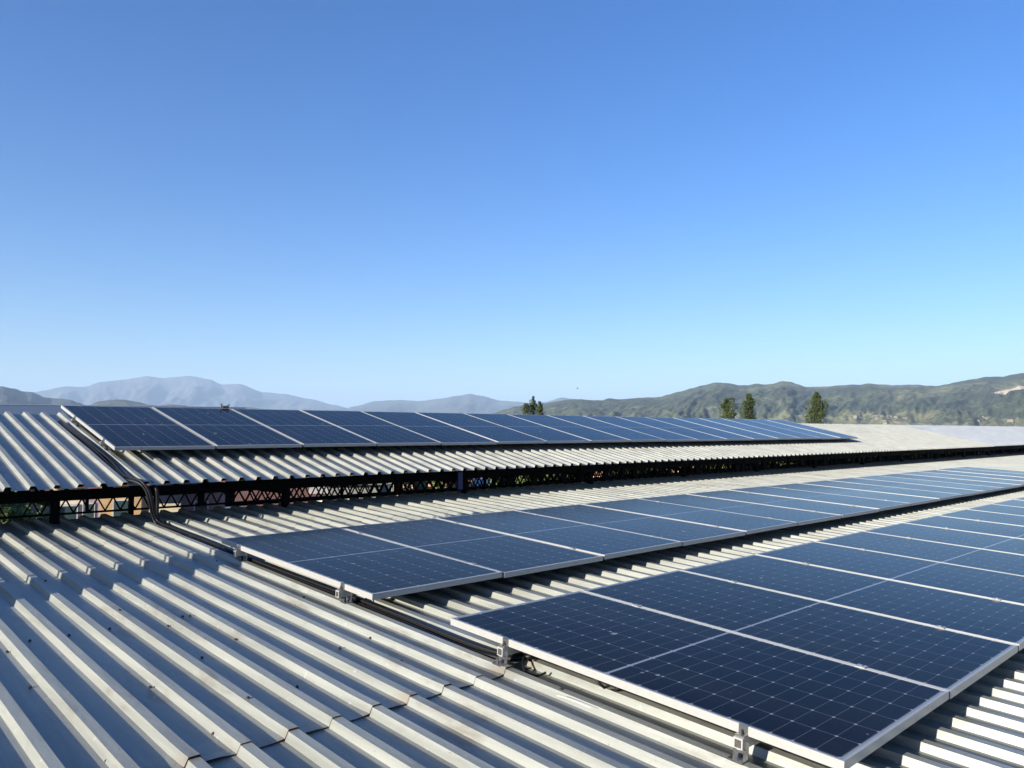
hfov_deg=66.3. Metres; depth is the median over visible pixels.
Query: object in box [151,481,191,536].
power cable
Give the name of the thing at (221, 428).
solar panel
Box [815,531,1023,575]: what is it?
solar panel
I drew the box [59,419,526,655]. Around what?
power cable
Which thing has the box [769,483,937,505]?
solar panel
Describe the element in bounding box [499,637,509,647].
end clamp
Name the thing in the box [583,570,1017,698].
solar panel
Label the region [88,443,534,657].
power cable
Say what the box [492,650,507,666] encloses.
roof bracket
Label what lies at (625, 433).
solar panel
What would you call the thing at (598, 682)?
lead wire
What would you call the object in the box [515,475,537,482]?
garden tree
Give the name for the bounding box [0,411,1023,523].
raised shed
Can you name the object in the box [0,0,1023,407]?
sky
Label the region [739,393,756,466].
poplar tree
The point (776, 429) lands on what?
solar panel
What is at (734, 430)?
solar panel
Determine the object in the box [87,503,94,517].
window
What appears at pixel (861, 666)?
clamp
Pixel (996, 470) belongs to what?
solar panel
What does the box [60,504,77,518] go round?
window
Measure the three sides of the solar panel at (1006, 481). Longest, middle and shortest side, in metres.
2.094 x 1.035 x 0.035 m
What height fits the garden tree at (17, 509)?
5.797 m
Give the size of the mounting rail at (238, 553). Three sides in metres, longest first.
18.006 x 0.086 x 0.040 m
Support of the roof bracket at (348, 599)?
attached to the shed at (130, 640)
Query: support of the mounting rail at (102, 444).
on the raised shed at (42, 451)
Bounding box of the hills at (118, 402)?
[91,399,257,408]
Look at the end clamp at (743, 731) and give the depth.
2.89 m
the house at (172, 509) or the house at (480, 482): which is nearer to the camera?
the house at (172, 509)
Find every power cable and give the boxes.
[57,421,531,660]
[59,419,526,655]
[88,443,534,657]
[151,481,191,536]
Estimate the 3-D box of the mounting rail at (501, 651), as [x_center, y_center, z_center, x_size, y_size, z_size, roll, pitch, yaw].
[6.456,1.697,10.011,18.006,0.084,0.040,3,-2,-44]
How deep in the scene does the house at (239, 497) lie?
42.46 m
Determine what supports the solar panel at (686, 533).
on the mounting rail at (238, 553)
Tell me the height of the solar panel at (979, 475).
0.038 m
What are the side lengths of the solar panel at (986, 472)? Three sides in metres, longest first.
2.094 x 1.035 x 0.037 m
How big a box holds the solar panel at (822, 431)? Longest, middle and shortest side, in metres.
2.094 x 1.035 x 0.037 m
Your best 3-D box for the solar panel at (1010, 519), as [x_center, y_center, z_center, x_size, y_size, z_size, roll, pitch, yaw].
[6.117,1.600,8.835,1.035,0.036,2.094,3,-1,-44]
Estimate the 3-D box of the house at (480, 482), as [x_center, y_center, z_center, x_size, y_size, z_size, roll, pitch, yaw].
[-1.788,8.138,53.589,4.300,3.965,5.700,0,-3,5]
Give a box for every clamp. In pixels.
[337,582,345,590]
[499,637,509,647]
[735,722,748,738]
[855,664,867,668]
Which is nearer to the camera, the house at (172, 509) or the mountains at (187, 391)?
the house at (172, 509)
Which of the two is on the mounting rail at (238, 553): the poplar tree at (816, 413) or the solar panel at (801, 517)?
the solar panel at (801, 517)
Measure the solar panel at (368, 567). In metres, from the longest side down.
2.094 x 1.035 x 0.035 m
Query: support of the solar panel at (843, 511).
on the mounting rail at (340, 594)
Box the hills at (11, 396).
[0,386,83,404]
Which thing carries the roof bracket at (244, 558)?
attached to the shed at (130, 640)
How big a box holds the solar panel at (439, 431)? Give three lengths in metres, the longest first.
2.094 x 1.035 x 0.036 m
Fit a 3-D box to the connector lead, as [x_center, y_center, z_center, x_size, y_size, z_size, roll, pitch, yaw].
[0.085,1.368,3.837,0.093,0.072,0.216,1,-4,-20]
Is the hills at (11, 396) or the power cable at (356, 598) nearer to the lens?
the power cable at (356, 598)
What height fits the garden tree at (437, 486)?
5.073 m
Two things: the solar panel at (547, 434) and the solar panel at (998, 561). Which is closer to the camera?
the solar panel at (998, 561)
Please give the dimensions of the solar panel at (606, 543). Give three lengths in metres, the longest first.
2.094 x 1.035 x 0.038 m
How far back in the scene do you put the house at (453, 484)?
47.58 m
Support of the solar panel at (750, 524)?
on the mounting rail at (238, 553)
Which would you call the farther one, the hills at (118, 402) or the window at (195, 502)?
the hills at (118, 402)
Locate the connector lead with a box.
[522,655,545,676]
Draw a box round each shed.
[0,404,276,513]
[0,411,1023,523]
[0,452,1023,767]
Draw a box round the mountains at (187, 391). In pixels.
[34,376,345,409]
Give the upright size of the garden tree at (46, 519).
5.284 m
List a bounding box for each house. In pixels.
[45,486,100,517]
[53,487,87,518]
[99,483,149,516]
[149,503,179,511]
[179,481,224,510]
[235,487,315,506]
[308,487,327,501]
[322,473,393,500]
[388,473,416,495]
[426,469,476,491]
[474,478,490,489]
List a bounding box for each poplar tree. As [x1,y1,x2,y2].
[521,403,532,414]
[527,396,537,414]
[535,401,543,414]
[718,397,738,418]
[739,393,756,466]
[803,391,829,462]
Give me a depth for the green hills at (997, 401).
3546.62 m
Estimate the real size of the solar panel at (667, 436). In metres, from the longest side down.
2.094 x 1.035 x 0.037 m
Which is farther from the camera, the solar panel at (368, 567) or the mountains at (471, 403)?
the mountains at (471, 403)
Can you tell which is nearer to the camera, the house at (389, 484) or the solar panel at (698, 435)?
the solar panel at (698, 435)
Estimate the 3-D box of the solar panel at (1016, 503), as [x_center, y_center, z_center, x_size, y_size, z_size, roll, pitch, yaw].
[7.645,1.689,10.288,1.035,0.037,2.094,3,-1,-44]
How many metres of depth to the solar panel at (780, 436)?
18.38 m
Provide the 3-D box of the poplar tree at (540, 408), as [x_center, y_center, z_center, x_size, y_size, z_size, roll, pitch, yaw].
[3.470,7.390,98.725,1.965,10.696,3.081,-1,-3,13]
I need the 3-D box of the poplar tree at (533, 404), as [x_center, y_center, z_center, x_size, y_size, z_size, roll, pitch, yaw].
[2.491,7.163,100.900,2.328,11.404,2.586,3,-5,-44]
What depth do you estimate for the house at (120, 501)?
31.55 m
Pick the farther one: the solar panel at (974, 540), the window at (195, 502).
the window at (195, 502)
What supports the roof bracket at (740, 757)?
attached to the shed at (130, 640)
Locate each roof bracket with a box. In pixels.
[238,553,247,561]
[340,592,352,603]
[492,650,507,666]
[727,741,748,764]
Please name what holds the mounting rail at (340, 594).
on the shed at (130, 640)
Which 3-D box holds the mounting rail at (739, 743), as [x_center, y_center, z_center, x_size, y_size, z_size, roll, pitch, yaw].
[7.344,1.715,9.077,18.006,0.084,0.040,3,-2,-44]
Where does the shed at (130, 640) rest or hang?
on the ground
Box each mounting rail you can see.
[99,442,107,445]
[233,550,251,556]
[335,590,356,597]
[497,646,521,656]
[733,735,759,750]
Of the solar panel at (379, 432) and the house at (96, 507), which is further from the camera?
the house at (96, 507)
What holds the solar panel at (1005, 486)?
on the mounting rail at (340, 594)
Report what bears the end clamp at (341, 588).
on the mounting rail at (340, 594)
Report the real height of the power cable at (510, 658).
1.262 m
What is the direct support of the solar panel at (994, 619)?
on the mounting rail at (501, 651)
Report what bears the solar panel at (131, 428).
on the mounting rail at (102, 444)
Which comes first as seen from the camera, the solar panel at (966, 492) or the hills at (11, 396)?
the solar panel at (966, 492)
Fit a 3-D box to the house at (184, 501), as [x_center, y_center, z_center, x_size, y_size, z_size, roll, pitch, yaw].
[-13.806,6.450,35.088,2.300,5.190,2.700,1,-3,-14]
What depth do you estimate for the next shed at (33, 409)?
68.83 m
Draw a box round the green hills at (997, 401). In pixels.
[492,373,1023,426]
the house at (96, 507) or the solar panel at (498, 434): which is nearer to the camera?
the solar panel at (498, 434)
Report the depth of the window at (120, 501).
31.51 m
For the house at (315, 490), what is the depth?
39.69 m
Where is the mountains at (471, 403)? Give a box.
[331,394,570,413]
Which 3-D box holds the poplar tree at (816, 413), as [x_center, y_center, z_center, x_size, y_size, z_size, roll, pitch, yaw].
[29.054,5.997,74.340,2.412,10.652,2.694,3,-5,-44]
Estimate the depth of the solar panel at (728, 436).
16.93 m
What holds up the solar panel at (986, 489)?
on the mounting rail at (238, 553)
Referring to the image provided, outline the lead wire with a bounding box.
[514,655,618,691]
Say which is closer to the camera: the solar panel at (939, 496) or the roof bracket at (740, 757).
the roof bracket at (740, 757)
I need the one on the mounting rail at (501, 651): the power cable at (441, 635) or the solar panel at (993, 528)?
the solar panel at (993, 528)
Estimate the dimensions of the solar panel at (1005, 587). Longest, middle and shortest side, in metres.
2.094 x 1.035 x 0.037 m
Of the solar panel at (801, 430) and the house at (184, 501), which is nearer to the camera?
the solar panel at (801, 430)
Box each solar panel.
[61,405,214,449]
[152,407,301,448]
[222,527,501,599]
[232,409,376,446]
[300,410,440,445]
[341,518,602,577]
[361,411,496,444]
[416,412,546,443]
[437,510,681,559]
[451,591,948,767]
[464,413,590,442]
[508,414,629,442]
[515,504,745,545]
[548,415,665,441]
[583,498,797,534]
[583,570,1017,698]
[585,416,697,441]
[616,416,726,440]
[638,494,840,525]
[647,417,752,440]
[676,418,777,439]
[681,554,1023,650]
[689,490,878,517]
[700,418,799,439]
[726,419,820,438]
[730,486,910,510]
[746,419,839,438]
[755,542,1023,604]
[768,420,857,438]
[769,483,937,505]
[801,480,962,500]
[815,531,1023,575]
[829,478,983,496]
[856,475,1003,492]
[865,523,1023,554]
[879,473,1020,489]
[899,471,1023,486]
[904,515,1023,538]
[919,470,1023,480]
[938,468,1023,476]
[938,509,1023,525]
[958,467,1023,473]
[969,504,1023,515]
[994,499,1023,506]
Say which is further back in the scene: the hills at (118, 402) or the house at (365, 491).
the hills at (118, 402)
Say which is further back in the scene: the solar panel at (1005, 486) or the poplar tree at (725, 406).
the poplar tree at (725, 406)
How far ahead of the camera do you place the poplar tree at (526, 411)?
99.85 m
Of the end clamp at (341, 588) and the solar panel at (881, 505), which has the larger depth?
the solar panel at (881, 505)
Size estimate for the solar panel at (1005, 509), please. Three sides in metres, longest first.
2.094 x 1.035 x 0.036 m
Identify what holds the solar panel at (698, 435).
on the mounting rail at (102, 444)
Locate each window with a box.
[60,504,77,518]
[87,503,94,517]
[112,499,127,515]
[194,500,208,510]
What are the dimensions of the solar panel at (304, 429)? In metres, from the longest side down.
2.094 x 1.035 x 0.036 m
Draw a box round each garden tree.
[0,490,48,523]
[7,503,48,520]
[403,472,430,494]
[430,481,445,492]
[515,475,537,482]
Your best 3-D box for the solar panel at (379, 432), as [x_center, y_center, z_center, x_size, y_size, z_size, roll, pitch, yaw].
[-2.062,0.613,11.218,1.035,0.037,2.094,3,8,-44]
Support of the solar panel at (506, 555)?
on the mounting rail at (340, 594)
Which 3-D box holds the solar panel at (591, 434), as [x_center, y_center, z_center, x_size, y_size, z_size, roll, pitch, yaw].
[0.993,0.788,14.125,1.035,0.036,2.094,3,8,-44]
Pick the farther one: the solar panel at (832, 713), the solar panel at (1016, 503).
the solar panel at (1016, 503)

